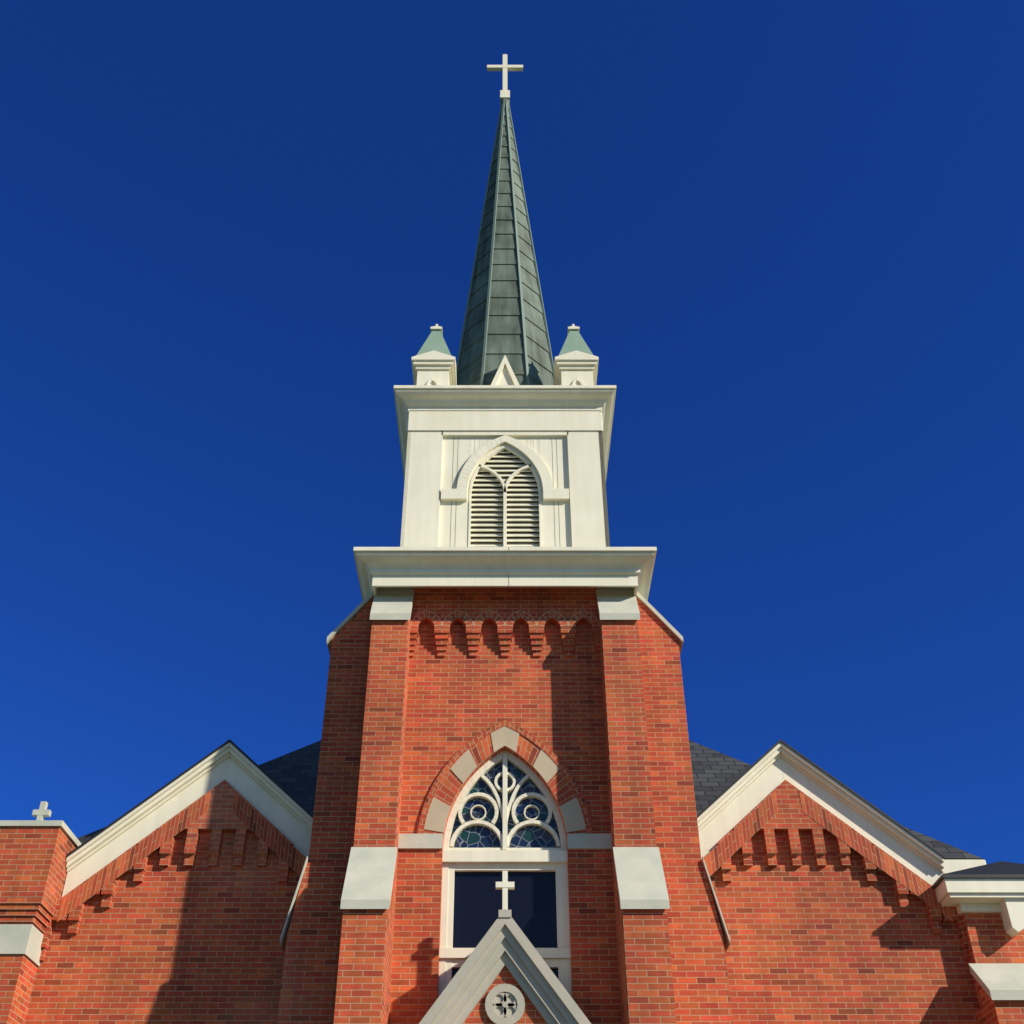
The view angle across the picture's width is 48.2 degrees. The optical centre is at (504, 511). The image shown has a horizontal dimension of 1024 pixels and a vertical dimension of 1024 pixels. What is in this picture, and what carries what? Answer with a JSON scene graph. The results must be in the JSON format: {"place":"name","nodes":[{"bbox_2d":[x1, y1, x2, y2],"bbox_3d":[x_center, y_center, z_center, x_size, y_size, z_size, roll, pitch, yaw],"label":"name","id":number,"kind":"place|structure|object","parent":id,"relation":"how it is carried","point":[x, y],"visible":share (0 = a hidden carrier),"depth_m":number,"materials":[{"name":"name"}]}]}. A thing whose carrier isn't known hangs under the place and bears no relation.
{"place":"outdoors","nodes":[
{"label":"outdoors","id":0,"kind":"place"},
{"bbox_2d":[62,742,943,896],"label":"gable fascia","id":1,"kind":"structure","parent":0,"point":[291,820],"depth_m":14.89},
{"bbox_2d":[277,587,732,1023],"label":"tower","id":2,"kind":"structure","parent":0,"point":[412,711],"depth_m":13.88,"materials":[{"name":"red brick"}]},
{"bbox_2d":[353,385,656,600],"bbox_3d":[0.000,0.525,18.186,4.080,4.170,4.500,0,-37,0],"label":"belfry","id":3,"kind":"object","parent":2,"relation":"on","point":[479,426],"depth_m":17.22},
{"bbox_2d":[470,450,539,546],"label":"louvers","id":4,"kind":"object","parent":3,"relation":"on","point":[508,509],"visible":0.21,"depth_m":17.12,"materials":[{"name":"white paint"}]},
{"bbox_2d":[456,102,553,384],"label":"spire ribs","id":5,"kind":"object","parent":3,"relation":"on","point":[519,271],"visible":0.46,"depth_m":22.07,"materials":[{"name":"metal"}]},
{"bbox_2d":[491,356,518,384],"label":"small gable","id":6,"kind":"structure","parent":3,"relation":"on","point":[505,375],"depth_m":19.17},
{"bbox_2d":[450,440,559,537],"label":"belfry joints","id":7,"kind":"object","parent":3,"relation":"attached to","point":[553,488],"visible":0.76,"depth_m":17.29,"materials":[{"name":"grey"}]},
{"bbox_2d":[411,324,598,384],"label":"pinnacles","id":8,"kind":"object","parent":3,"relation":"on","point":[433,367],"visible":0.19,"depth_m":18.81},
{"bbox_2d":[457,98,553,384],"bbox_3d":[0.000,-5.087,22.678,2.024,10.460,2.024,0,-37,0],"label":"spire","id":9,"kind":"object","parent":3,"relation":"on","point":[504,334],"visible":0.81,"depth_m":21.09,"materials":[{"name":"metal"}]},
{"bbox_2d":[487,54,522,104],"bbox_3d":[0.000,-10.034,26.406,0.840,1.930,0.220,0,-37,0],"label":"cross","id":10,"kind":"object","parent":9,"relation":"on","point":[504,68],"visible":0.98,"depth_m":26.56,"materials":[{"name":"white metal"}]},
{"bbox_2d":[438,750,571,996],"bbox_3d":[0.000,4.914,13.101,1.550,4.720,0.140,0,-37,0],"label":"tower window frame","id":11,"kind":"object","parent":2,"relation":"in","point":[504,857],"visible":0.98,"depth_m":13.63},
{"bbox_2d":[452,872,557,978],"bbox_3d":[0.000,5.503,12.720,1.490,3.320,0.001,0,-37,0],"label":"tower window glass","id":12,"kind":"object","parent":11,"relation":"in","point":[478,901],"visible":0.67,"depth_m":13.39,"materials":[{"name":"glass"}]},
{"bbox_2d":[450,761,559,847],"bbox_3d":[0.000,3.618,14.140,1.490,1.400,0.001,0,-37,0],"label":"tower stained glass","id":13,"kind":"object","parent":11,"relation":"in","point":[478,836],"visible":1,"depth_m":14.03,"materials":[{"name":"blue glass"}]},
{"bbox_2d":[419,909,590,1023],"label":"gable","id":14,"kind":"structure","parent":2,"relation":"attached to","point":[504,941],"depth_m":12.06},
{"bbox_2d":[496,871,513,909],"bbox_3d":[0.000,4.246,12.746,0.210,0.480,0.076,0,-37,0],"label":"cross","id":15,"kind":"object","parent":14,"relation":"on","point":[504,885],"visible":0.82,"depth_m":12.75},
{"bbox_2d":[417,720,592,846],"bbox_3d":[0.000,3.325,14.126,2.120,1.653,0.035,0,-37,0],"label":"window arch","id":16,"kind":"structure","parent":2,"relation":"attached to","point":[561,784],"depth_m":14.16,"materials":[{"name":"red brick"}]},
{"bbox_2d":[410,610,599,627],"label":"corbel arches","id":17,"kind":"structure","parent":2,"relation":"attached to","point":[502,619],"depth_m":15.42,"materials":[{"name":"red brick"}]},
{"bbox_2d":[57,791,952,921],"bbox_3d":[0.000,4.338,14.496,10.960,1.690,0.004,0,-37,0],"label":"gable rake course","id":18,"kind":"object","parent":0,"point":[720,854],"visible":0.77,"depth_m":14.56,"materials":[{"name":"red brick"}]},
{"bbox_2d":[417,330,592,354],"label":"pinnacle roofs","id":19,"kind":"structure","parent":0,"point":[435,341],"depth_m":19.25,"materials":[{"name":"green metal"}]},
{"bbox_2d":[0,801,1023,1023],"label":"pier","id":20,"kind":"structure","parent":0,"point":[33,870],"depth_m":13.69,"materials":[{"name":"red brick"}]},
{"bbox_2d":[0,0,1023,863],"label":"sky","id":21,"kind":"structure","parent":0,"point":[787,236],"materials":[{"name":"blue"}]},
{"label":"ground","id":22,"kind":"structure","parent":0,"visible":0},
{"bbox_2d":[24,780,979,1023],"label":"brick wall","id":23,"kind":"structure","parent":22,"relation":"on","point":[187,924],"depth_m":13.98,"materials":[{"name":"red brick"}]},
{"bbox_2d":[77,740,982,859],"bbox_3d":[0.000,6.288,23.306,13.600,7.565,16.565,0,-37,0],"label":"roof slate","id":24,"kind":"object","parent":23,"relation":"on","point":[294,774],"visible":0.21,"depth_m":19.36,"materials":[{"name":"grey stone"}]},
{"bbox_2d":[65,739,1023,888],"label":"roof edge trim","id":25,"kind":"structure","parent":23,"relation":"on","point":[1001,869],"depth_m":14.61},
{"bbox_2d":[935,860,1023,936],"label":"cornice","id":26,"kind":"structure","parent":23,"relation":"on","point":[1004,897],"depth_m":13.88,"materials":[{"name":"paint"}]}
]}

